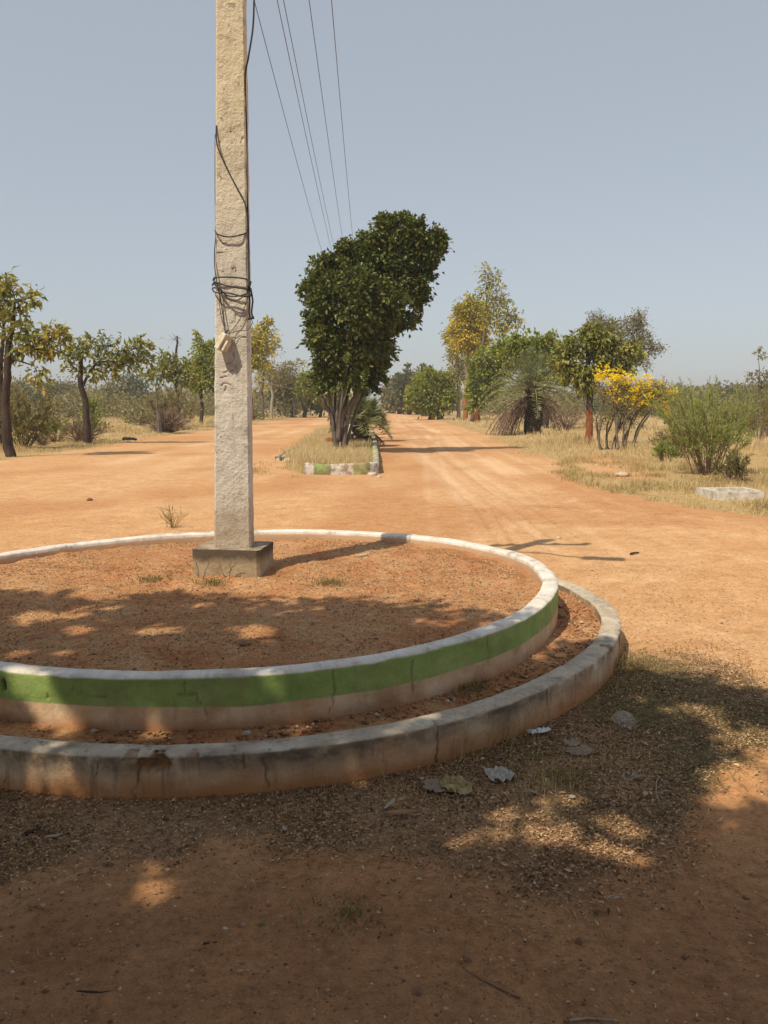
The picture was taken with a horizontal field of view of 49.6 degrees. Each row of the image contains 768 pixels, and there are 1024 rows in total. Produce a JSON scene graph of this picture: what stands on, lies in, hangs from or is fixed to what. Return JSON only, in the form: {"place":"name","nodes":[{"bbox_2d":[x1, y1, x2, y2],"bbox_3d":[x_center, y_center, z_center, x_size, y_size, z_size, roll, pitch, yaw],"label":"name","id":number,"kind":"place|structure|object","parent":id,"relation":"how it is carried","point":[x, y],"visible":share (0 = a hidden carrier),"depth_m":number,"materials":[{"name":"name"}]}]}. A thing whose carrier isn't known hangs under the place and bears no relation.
{"place":"outdoors","nodes":[
{"label":"outdoors","id":0,"kind":"place"},
{"bbox_2d":[0,413,300,459],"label":"dry grass","id":1,"kind":"structure","parent":0,"point":[208,420],"depth_m":42.52,"materials":[{"name":"plant"}]},
{"bbox_2d":[0,538,540,670],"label":"bed soil","id":2,"kind":"structure","parent":0,"point":[214,662],"depth_m":5.03,"materials":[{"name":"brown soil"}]},
{"bbox_2d":[128,573,173,582],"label":"weed","id":3,"kind":"object","parent":2,"relation":"on","point":[155,578],"visible":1,"depth_m":5.75,"materials":[{"name":"green plant"}]},
{"bbox_2d":[181,571,231,586],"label":"weed","id":4,"kind":"object","parent":2,"relation":"on","point":[212,582],"visible":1,"depth_m":5.62,"materials":[{"name":"green plant"}]},
{"bbox_2d":[192,0,273,577],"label":"utility pole","id":5,"kind":"object","parent":2,"relation":"on","point":[233,511],"visible":0.91,"depth_m":5.74,"materials":[{"name":"concrete"}]},
{"bbox_2d":[214,330,231,352],"bbox_3d":[-1.096,-1.170,5.691,0.096,0.156,0.108,3,8,22],"label":"junction box","id":6,"kind":"object","parent":5,"relation":"attached to","point":[223,343],"visible":1,"depth_m":5.66,"materials":[{"name":"beige plastic"}]},
{"bbox_2d":[214,125,248,237],"bbox_3d":[-1.036,-2.224,5.607,0.241,0.733,0.062,0,7,0],"label":"service cable","id":7,"kind":"object","parent":5,"relation":"attached to","point":[237,189],"visible":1,"depth_m":5.59,"materials":[{"name":"grey plastic"}]},
{"bbox_2d":[212,276,253,319],"bbox_3d":[-1.048,-1.487,5.783,0.317,0.320,0.296,0,7,0],"label":"cable coil","id":8,"kind":"object","parent":5,"relation":"attached to","point":[248,288],"visible":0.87,"depth_m":5.65,"materials":[{"name":"grey"}]},
{"bbox_2d":[244,0,254,279],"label":"service cable","id":9,"kind":"object","parent":5,"relation":"attached to","point":[246,102],"visible":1,"depth_m":5.55,"materials":[{"name":"grey plastic"}]},
{"bbox_2d":[255,4,323,256],"bbox_3d":[-1.715,-7.352,22.300,0.209,0.718,34.456,0,7,-1],"label":"overhead wire","id":10,"kind":"object","parent":5,"relation":"attached to","point":[283,112],"visible":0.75,"depth_m":11.38,"materials":[{"name":"grey metal"}]},
{"bbox_2d":[277,0,333,258],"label":"overhead wire","id":11,"kind":"object","parent":5,"relation":"attached to","point":[300,109],"visible":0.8,"depth_m":11.26,"materials":[{"name":"grey metal"}]},
{"bbox_2d":[283,0,336,257],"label":"overhead wire","id":12,"kind":"object","parent":5,"relation":"attached to","point":[305,109],"visible":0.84,"depth_m":11.26,"materials":[{"name":"grey metal"}]},
{"bbox_2d":[309,0,345,257],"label":"overhead wire","id":13,"kind":"object","parent":5,"relation":"attached to","point":[323,106],"visible":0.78,"depth_m":11.19,"materials":[{"name":"grey metal"}]},
{"bbox_2d":[331,0,354,254],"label":"overhead wire","id":14,"kind":"object","parent":5,"relation":"attached to","point":[340,107],"visible":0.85,"depth_m":11.19,"materials":[{"name":"grey metal"}]},
{"bbox_2d":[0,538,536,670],"bbox_3d":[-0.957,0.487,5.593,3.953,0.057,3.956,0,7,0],"label":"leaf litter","id":15,"kind":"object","parent":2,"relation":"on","point":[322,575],"visible":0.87,"depth_m":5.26,"materials":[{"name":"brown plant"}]},
{"bbox_2d":[0,538,539,670],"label":"bed pebbles","id":16,"kind":"object","parent":2,"relation":"on","point":[164,604],"visible":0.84,"depth_m":5.19,"materials":[{"name":"brown gravel"}]},
{"bbox_2d":[305,575,346,586],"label":"weed","id":17,"kind":"object","parent":2,"relation":"on","point":[334,582],"visible":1,"depth_m":5.61,"materials":[{"name":"green plant"}]},
{"bbox_2d":[0,589,600,744],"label":"trench soil","id":18,"kind":"structure","parent":0,"point":[19,729],"depth_m":3.65,"materials":[{"name":"brown soil"}]},
{"bbox_2d":[0,590,599,744],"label":"trench pebbles","id":19,"kind":"object","parent":18,"relation":"on","point":[112,739],"visible":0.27,"depth_m":3.83,"materials":[{"name":"brown gravel"}]},
{"bbox_2d":[451,677,495,696],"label":"weed","id":20,"kind":"object","parent":18,"relation":"on","point":[475,683],"visible":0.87,"depth_m":4.03,"materials":[{"name":"green plant"}]},
{"bbox_2d":[1,636,761,1020],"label":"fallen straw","id":21,"kind":"object","parent":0,"point":[451,862],"visible":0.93,"depth_m":2.77,"materials":[{"name":"beige plant"}]},
{"bbox_2d":[0,405,767,1023],"bbox_3d":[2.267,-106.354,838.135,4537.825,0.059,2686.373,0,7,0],"label":"ground","id":22,"kind":"structure","parent":0,"point":[488,479],"depth_m":2.83,"materials":[{"name":"brown soil"}]},
{"bbox_2d":[0,305,14,443],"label":"broadleaf tree","id":23,"kind":"object","parent":22,"relation":"on","point":[2,345],"visible":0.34,"depth_m":27.91,"materials":[{"name":"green plant"}]},
{"bbox_2d":[3,371,41,403],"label":"scrub bush","id":24,"kind":"object","parent":22,"relation":"on","point":[18,383],"visible":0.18,"depth_m":127.49,"materials":[{"name":"green plant"}]},
{"bbox_2d":[0,381,63,448],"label":"feathery shrub","id":25,"kind":"object","parent":22,"relation":"on","point":[29,427],"visible":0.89,"depth_m":28.01,"materials":[{"name":"green plant"}]},
{"bbox_2d":[0,265,82,456],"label":"broadleaf tree","id":26,"kind":"object","parent":22,"relation":"on","point":[27,338],"visible":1,"depth_m":23.68,"materials":[{"name":"green plant"}]},
{"bbox_2d":[24,376,68,409],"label":"scrub bush","id":27,"kind":"object","parent":22,"relation":"on","point":[39,393],"visible":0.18,"depth_m":126.89,"materials":[{"name":"green plant"}]},
{"bbox_2d":[34,412,81,441],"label":"feathery shrub","id":28,"kind":"object","parent":22,"relation":"on","point":[56,430],"visible":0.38,"depth_m":33.98,"materials":[{"name":"green plant"}]},
{"bbox_2d":[46,392,82,417],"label":"scrub bush","id":29,"kind":"object","parent":22,"relation":"on","point":[64,408],"visible":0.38,"depth_m":92.03,"materials":[{"name":"green plant"}]},
{"bbox_2d":[39,374,100,412],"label":"scrub bush","id":30,"kind":"object","parent":22,"relation":"on","point":[63,386],"visible":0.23,"depth_m":127.67,"materials":[{"name":"green plant"}]},
{"bbox_2d":[53,390,102,417],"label":"scrub bush","id":31,"kind":"object","parent":22,"relation":"on","point":[79,401],"visible":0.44,"depth_m":91.39,"materials":[{"name":"green plant"}]},
{"bbox_2d":[50,411,113,443],"bbox_3d":[-11.851,-3.350,32.640,2.547,1.342,2.004,-7,10,-43],"label":"dry shrub","id":32,"kind":"object","parent":22,"relation":"on","point":[79,434],"visible":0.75,"depth_m":32.48,"materials":[{"name":"brown plant"}]},
{"bbox_2d":[67,413,112,432],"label":"scrub bush","id":33,"kind":"object","parent":22,"relation":"on","point":[100,423],"visible":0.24,"depth_m":45.70,"materials":[{"name":"green plant"}]},
{"bbox_2d":[75,394,109,439],"bbox_3d":[-11.925,-3.848,34.075,1.192,2.001,1.400,-5,9,-32],"label":"feathery shrub","id":34,"kind":"object","parent":22,"relation":"on","point":[93,408],"visible":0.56,"depth_m":34.01,"materials":[{"name":"green plant"}]},
{"bbox_2d":[64,381,154,418],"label":"scrub bush","id":35,"kind":"object","parent":22,"relation":"on","point":[116,397],"visible":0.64,"depth_m":83.78,"materials":[{"name":"green plant"}]},
{"bbox_2d":[59,329,164,443],"bbox_3d":[-10.374,-4.716,31.830,4.206,4.461,1.414,0,7,0],"label":"broadleaf tree","id":36,"kind":"object","parent":22,"relation":"on","point":[124,358],"visible":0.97,"depth_m":31.61,"materials":[{"name":"green plant"}]},
{"bbox_2d":[92,375,132,411],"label":"scrub bush","id":37,"kind":"object","parent":22,"relation":"on","point":[107,384],"visible":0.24,"depth_m":127.15,"materials":[{"name":"green plant"}]},
{"bbox_2d":[93,391,149,419],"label":"scrub bush","id":38,"kind":"object","parent":22,"relation":"on","point":[114,410],"visible":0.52,"depth_m":84.66,"materials":[{"name":"green plant"}]},
{"bbox_2d":[107,369,162,405],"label":"scrub bush","id":39,"kind":"object","parent":22,"relation":"on","point":[136,383],"visible":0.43,"depth_m":128.17,"materials":[{"name":"green plant"}]},
{"bbox_2d":[120,405,155,425],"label":"scrub bush","id":40,"kind":"object","parent":22,"relation":"on","point":[143,415],"visible":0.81,"depth_m":60.86,"materials":[{"name":"green plant"}]},
{"bbox_2d":[155,384,161,433],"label":"dead stump","id":41,"kind":"object","parent":22,"relation":"on","point":[159,424],"visible":0.84,"depth_m":43.20,"materials":[{"name":"wood"}]},
{"bbox_2d":[132,402,195,432],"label":"shrub","id":42,"kind":"object","parent":22,"relation":"on","point":[170,424],"visible":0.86,"depth_m":43.98,"materials":[{"name":"plant"}]},
{"bbox_2d":[136,381,204,423],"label":"feathery shrub","id":43,"kind":"object","parent":22,"relation":"on","point":[175,401],"visible":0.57,"depth_m":49.57,"materials":[{"name":"green plant"}]},
{"bbox_2d":[143,334,204,419],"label":"broadleaf tree","id":44,"kind":"object","parent":22,"relation":"on","point":[176,371],"visible":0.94,"depth_m":54.94,"materials":[{"name":"green plant"}]},
{"bbox_2d":[158,498,191,527],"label":"dry weed","id":45,"kind":"object","parent":22,"relation":"on","point":[169,518],"visible":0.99,"depth_m":10.13,"materials":[{"name":"beige plant"}]},
{"bbox_2d":[179,329,214,424],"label":"roadside tree","id":46,"kind":"object","parent":22,"relation":"on","point":[204,361],"visible":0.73,"depth_m":61.94,"materials":[{"name":"green plant"}]},
{"bbox_2d":[181,398,214,418],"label":"scrub bush","id":47,"kind":"object","parent":22,"relation":"on","point":[198,415],"visible":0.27,"depth_m":89.45,"materials":[{"name":"green plant"}]},
{"bbox_2d":[251,314,278,419],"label":"roadside tree","id":48,"kind":"object","parent":22,"relation":"on","point":[259,348],"visible":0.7,"depth_m":79.54,"materials":[{"name":"yellow plant"}]},
{"bbox_2d":[252,328,285,417],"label":"roadside tree","id":49,"kind":"object","parent":22,"relation":"on","point":[262,388],"visible":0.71,"depth_m":87.39,"materials":[{"name":"green plant"}]},
{"bbox_2d":[0,529,557,730],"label":"ring wall","id":50,"kind":"structure","parent":22,"relation":"on","point":[180,700],"depth_m":3.62,"materials":[{"name":"paint"}]},
{"bbox_2d":[256,357,307,417],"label":"roadside tree","id":51,"kind":"object","parent":22,"relation":"on","point":[284,370],"visible":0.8,"depth_m":95.98,"materials":[{"name":"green plant"}]},
{"bbox_2d":[252,387,314,417],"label":"scrub bush","id":52,"kind":"object","parent":22,"relation":"on","point":[278,406],"visible":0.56,"depth_m":100.41,"materials":[{"name":"green plant"}]},
{"bbox_2d":[267,372,301,416],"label":"roadside tree","id":53,"kind":"object","parent":22,"relation":"on","point":[293,384],"visible":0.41,"depth_m":100.92,"materials":[{"name":"green plant"}]},
{"bbox_2d":[0,578,620,798],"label":"ring wall","id":54,"kind":"structure","parent":22,"relation":"on","point":[97,770],"depth_m":3.28,"materials":[{"name":"grey concrete"}]},
{"bbox_2d":[288,365,337,417],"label":"roadside tree","id":55,"kind":"object","parent":22,"relation":"on","point":[304,393],"visible":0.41,"depth_m":98.48,"materials":[{"name":"green plant"}]},
{"bbox_2d":[298,383,345,416],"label":"roadside tree","id":56,"kind":"object","parent":22,"relation":"on","point":[319,410],"visible":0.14,"depth_m":103.68,"materials":[{"name":"green plant"}]},
{"bbox_2d":[274,426,372,473],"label":"median grass","id":57,"kind":"structure","parent":22,"relation":"on","point":[316,447],"depth_m":23.09,"materials":[{"name":"plant"}]},
{"bbox_2d":[304,429,378,474],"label":"median kerb","id":58,"kind":"structure","parent":22,"relation":"on","point":[340,469],"depth_m":17.97,"materials":[{"name":"paint"}]},
{"bbox_2d":[296,893,402,943],"bbox_3d":[-0.096,1.175,2.440,0.325,0.047,0.275,0,7,0],"label":"weed","id":59,"kind":"object","parent":22,"relation":"on","point":[349,911],"visible":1,"depth_m":2.44,"materials":[{"name":"green plant"}]},
{"bbox_2d":[328,396,392,446],"bbox_3d":[-0.866,-2.931,30.357,2.520,2.817,2.501,0,7,0],"label":"date palm","id":60,"kind":"object","parent":22,"relation":"on","point":[370,413],"visible":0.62,"depth_m":30.04,"materials":[{"name":"green plant"}]},
{"bbox_2d":[294,210,454,448],"bbox_3d":[-0.329,-5.439,25.537,4.515,7.542,3.375,-5,9,-34],"label":"median tree","id":61,"kind":"object","parent":22,"relation":"on","point":[375,285],"visible":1,"depth_m":24.92,"materials":[{"name":"green plant"}]},
{"bbox_2d":[0,637,767,933],"bbox_3d":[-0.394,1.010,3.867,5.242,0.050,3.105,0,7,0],"label":"leaf litter","id":62,"kind":"object","parent":22,"relation":"on","point":[548,746],"visible":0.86,"depth_m":3.14,"materials":[{"name":"brown plant"}]},
{"bbox_2d":[0,482,767,1023],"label":"road pebbles","id":63,"kind":"object","parent":22,"relation":"on","point":[632,982],"visible":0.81,"depth_m":2.39,"materials":[{"name":"brown gravel"}]},
{"bbox_2d":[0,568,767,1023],"bbox_3d":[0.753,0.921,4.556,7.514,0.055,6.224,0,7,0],"label":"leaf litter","id":64,"kind":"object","parent":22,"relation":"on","point":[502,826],"visible":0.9,"depth_m":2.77,"materials":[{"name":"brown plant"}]},
{"bbox_2d":[382,373,407,413],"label":"roadside tree","id":65,"kind":"object","parent":22,"relation":"on","point":[391,402],"visible":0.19,"depth_m":136.18,"materials":[{"name":"green plant"}]},
{"bbox_2d":[32,379,766,410],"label":"woodland","id":66,"kind":"object","parent":22,"relation":"on","point":[188,394],"visible":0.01,"depth_m":209.97,"materials":[{"name":"green plant"}]},
{"bbox_2d":[386,362,420,414],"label":"roadside tree","id":67,"kind":"object","parent":22,"relation":"on","point":[397,383],"visible":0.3,"depth_m":127.25,"materials":[{"name":"green plant"}]},
{"bbox_2d":[403,362,438,415],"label":"roadside tree","id":68,"kind":"object","parent":22,"relation":"on","point":[418,370],"visible":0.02,"depth_m":112.64,"materials":[{"name":"green plant"}]},
{"bbox_2d":[399,365,447,419],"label":"roadside tree","id":69,"kind":"object","parent":22,"relation":"on","point":[409,389],"visible":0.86,"depth_m":83.33,"materials":[{"name":"green plant"}]},
{"bbox_2d":[423,779,446,791],"bbox_3d":[0.211,1.073,3.285,0.117,0.019,0.118,7,10,44],"label":"paper scrap","id":70,"kind":"object","parent":22,"relation":"on","point":[434,785],"visible":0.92,"depth_m":3.28,"materials":[{"name":"grey paper"}]},
{"bbox_2d":[411,367,462,419],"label":"roadside tree","id":71,"kind":"object","parent":22,"relation":"on","point":[449,390],"visible":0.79,"depth_m":83.25,"materials":[{"name":"green plant"}]},
{"bbox_2d":[438,329,465,419],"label":"tall tree","id":72,"kind":"object","parent":22,"relation":"on","point":[458,376],"visible":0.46,"depth_m":83.46,"materials":[{"name":"green plant"}]},
{"bbox_2d":[440,774,472,794],"bbox_3d":[0.284,1.063,3.273,0.125,0.038,0.152,-5,9,-34],"label":"plastic bag","id":73,"kind":"object","parent":22,"relation":"on","point":[460,785],"visible":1,"depth_m":3.27,"materials":[{"name":"beige plastic"}]},
{"bbox_2d":[441,291,495,419],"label":"tall tree","id":74,"kind":"object","parent":22,"relation":"on","point":[465,332],"visible":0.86,"depth_m":79.19,"materials":[{"name":"yellow plant"}]},
{"bbox_2d":[280,646,687,818],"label":"wall foot grass","id":75,"kind":"structure","parent":22,"relation":"on","point":[617,686],"depth_m":3.53,"materials":[{"name":"brown plant"}]},
{"bbox_2d":[460,331,517,422],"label":"roadside tree","id":76,"kind":"object","parent":22,"relation":"on","point":[481,372],"visible":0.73,"depth_m":68.35,"materials":[{"name":"green plant"}]},
{"bbox_2d":[464,968,519,998],"bbox_3d":[0.279,1.229,2.167,0.171,0.008,0.009,6,10,40],"label":"twig","id":77,"kind":"object","parent":22,"relation":"on","point":[488,982],"visible":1,"depth_m":2.17,"materials":[{"name":"wood"}]},
{"bbox_2d":[470,261,526,421],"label":"tall tree","id":78,"kind":"object","parent":22,"relation":"on","point":[491,315],"visible":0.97,"depth_m":72.16,"materials":[{"name":"green plant"}]},
{"bbox_2d":[484,766,516,781],"bbox_3d":[0.471,1.055,3.367,0.119,0.033,0.118,-2,8,-17],"label":"plastic scrap","id":79,"kind":"object","parent":22,"relation":"on","point":[500,772],"visible":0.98,"depth_m":3.37,"materials":[{"name":"beige"}]},
{"bbox_2d":[476,345,586,435],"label":"date palm","id":80,"kind":"object","parent":22,"relation":"on","point":[532,403],"visible":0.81,"depth_m":40.97,"materials":[{"name":"green plant"}]},
{"bbox_2d":[482,389,584,417],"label":"scrub bush","id":81,"kind":"object","parent":22,"relation":"on","point":[554,407],"visible":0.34,"depth_m":80.11,"materials":[{"name":"green plant"}]},
{"bbox_2d":[496,325,575,427],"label":"roadside tree","id":82,"kind":"object","parent":22,"relation":"on","point":[516,343],"visible":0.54,"depth_m":52.69,"materials":[{"name":"green plant"}]},
{"bbox_2d":[526,757,598,794],"bbox_3d":[0.754,1.052,3.374,0.316,0.051,0.294,-6,10,-41],"label":"weed","id":83,"kind":"object","parent":22,"relation":"on","point":[558,772],"visible":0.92,"depth_m":3.35,"materials":[{"name":"green plant"}]},
{"bbox_2d":[544,401,585,429],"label":"dry shrub","id":84,"kind":"object","parent":22,"relation":"on","point":[564,420],"visible":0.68,"depth_m":49.75,"materials":[{"name":"plant"}]},
{"bbox_2d":[547,383,608,408],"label":"scrub bush","id":85,"kind":"object","parent":22,"relation":"on","point":[575,396],"visible":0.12,"depth_m":126.05,"materials":[{"name":"green plant"}]},
{"bbox_2d":[565,745,594,755],"bbox_3d":[0.854,1.031,3.601,0.134,0.022,0.091,-1,7,-11],"label":"paper scrap","id":86,"kind":"object","parent":22,"relation":"on","point":[575,750],"visible":0.98,"depth_m":3.61,"materials":[{"name":"grey"}]},
{"bbox_2d":[410,643,767,828],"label":"straggling grass","id":87,"kind":"structure","parent":22,"relation":"on","point":[647,711],"depth_m":4.00,"materials":[{"name":"beige plant"}]},
{"bbox_2d":[569,1017,614,1021],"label":"twig","id":88,"kind":"object","parent":22,"relation":"on","point":[581,1019],"visible":1,"depth_m":2.04,"materials":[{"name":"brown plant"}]},
{"bbox_2d":[543,318,647,444],"bbox_3d":[7.880,-4.829,31.256,3.987,4.819,1.832,0,7,0],"label":"broadleaf tree","id":89,"kind":"object","parent":22,"relation":"on","point":[598,344],"visible":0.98,"depth_m":30.96,"materials":[{"name":"green plant"}]},
{"bbox_2d":[435,412,767,517],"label":"dry grass","id":90,"kind":"structure","parent":22,"relation":"on","point":[632,448],"depth_m":28.71,"materials":[{"name":"plant"}]},
{"bbox_2d":[584,306,669,432],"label":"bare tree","id":91,"kind":"object","parent":22,"relation":"on","point":[639,330],"visible":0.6,"depth_m":44.58,"materials":[{"name":"grey plant"}]},
{"bbox_2d":[617,772,643,780],"bbox_3d":[0.998,1.067,3.360,0.111,0.010,0.075,-1,7,-11],"label":"paper scrap","id":92,"kind":"object","parent":22,"relation":"on","point":[634,775],"visible":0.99,"depth_m":3.36,"materials":[{"name":"grey"}]},
{"bbox_2d":[588,363,681,449],"bbox_3d":[8.372,-3.475,27.864,3.207,3.009,1.826,0,7,0],"label":"flowering shrub","id":93,"kind":"object","parent":22,"relation":"on","point":[634,392],"visible":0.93,"depth_m":27.65,"materials":[{"name":"yellow plant"}]},
{"bbox_2d":[548,453,767,514],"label":"verge grass","id":94,"kind":"structure","parent":22,"relation":"on","point":[570,474],"depth_m":16.65,"materials":[{"name":"beige plant"}]},
{"bbox_2d":[650,438,681,461],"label":"feathery shrub","id":95,"kind":"object","parent":22,"relation":"on","point":[659,450],"visible":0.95,"depth_m":21.92,"materials":[{"name":"green plant"}]},
{"bbox_2d":[647,425,691,457],"bbox_3d":[8.216,-2.110,23.860,1.529,1.182,1.372,-3,8,-20],"label":"feathery shrub","id":96,"kind":"object","parent":22,"relation":"on","point":[663,437],"visible":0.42,"depth_m":23.72,"materials":[{"name":"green plant"}]},
{"bbox_2d":[657,386,729,417],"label":"scrub bush","id":97,"kind":"object","parent":22,"relation":"on","point":[674,401],"visible":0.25,"depth_m":87.02,"materials":[{"name":"green plant"}]},
{"bbox_2d":[675,385,725,414],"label":"scrub bush","id":98,"kind":"object","parent":22,"relation":"on","point":[699,390],"visible":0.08,"depth_m":128.08,"materials":[{"name":"green plant"}]},
{"bbox_2d":[640,375,767,475],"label":"feathery shrub","id":99,"kind":"object","parent":22,"relation":"on","point":[692,421],"visible":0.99,"depth_m":17.72,"materials":[{"name":"green plant"}]},
{"bbox_2d":[695,487,764,499],"bbox_3d":[5.672,-0.283,13.669,0.791,0.192,0.802,-1,7,-4],"label":"concrete slab","id":100,"kind":"object","parent":22,"relation":"on","point":[724,493],"visible":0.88,"depth_m":13.32,"materials":[{"name":"white concrete"}]},
{"bbox_2d":[710,448,754,481],"bbox_3d":[6.856,-0.920,16.351,0.828,0.732,0.802,0,7,0],"label":"feathery shrub","id":101,"kind":"object","parent":22,"relation":"on","point":[734,457],"visible":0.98,"depth_m":16.39,"materials":[{"name":"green plant"}]},
{"bbox_2d":[704,380,766,406],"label":"scrub bush","id":102,"kind":"object","parent":22,"relation":"on","point":[730,390],"visible":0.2,"depth_m":128.95,"materials":[{"name":"green plant"}]},
{"bbox_2d":[720,379,767,439],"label":"feathery shrub","id":103,"kind":"object","parent":22,"relation":"on","point":[765,415],"visible":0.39,"depth_m":34.18,"materials":[{"name":"green plant"}]},
{"bbox_2d":[744,346,767,445],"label":"tree","id":104,"kind":"object","parent":22,"relation":"on","point":[758,377],"visible":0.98,"depth_m":28.88,"materials":[{"name":"green plant"}]},
{"bbox_2d":[0,0,767,404],"label":"sky","id":105,"kind":"structure","parent":0,"point":[611,156],"materials":[{"name":"blue"}]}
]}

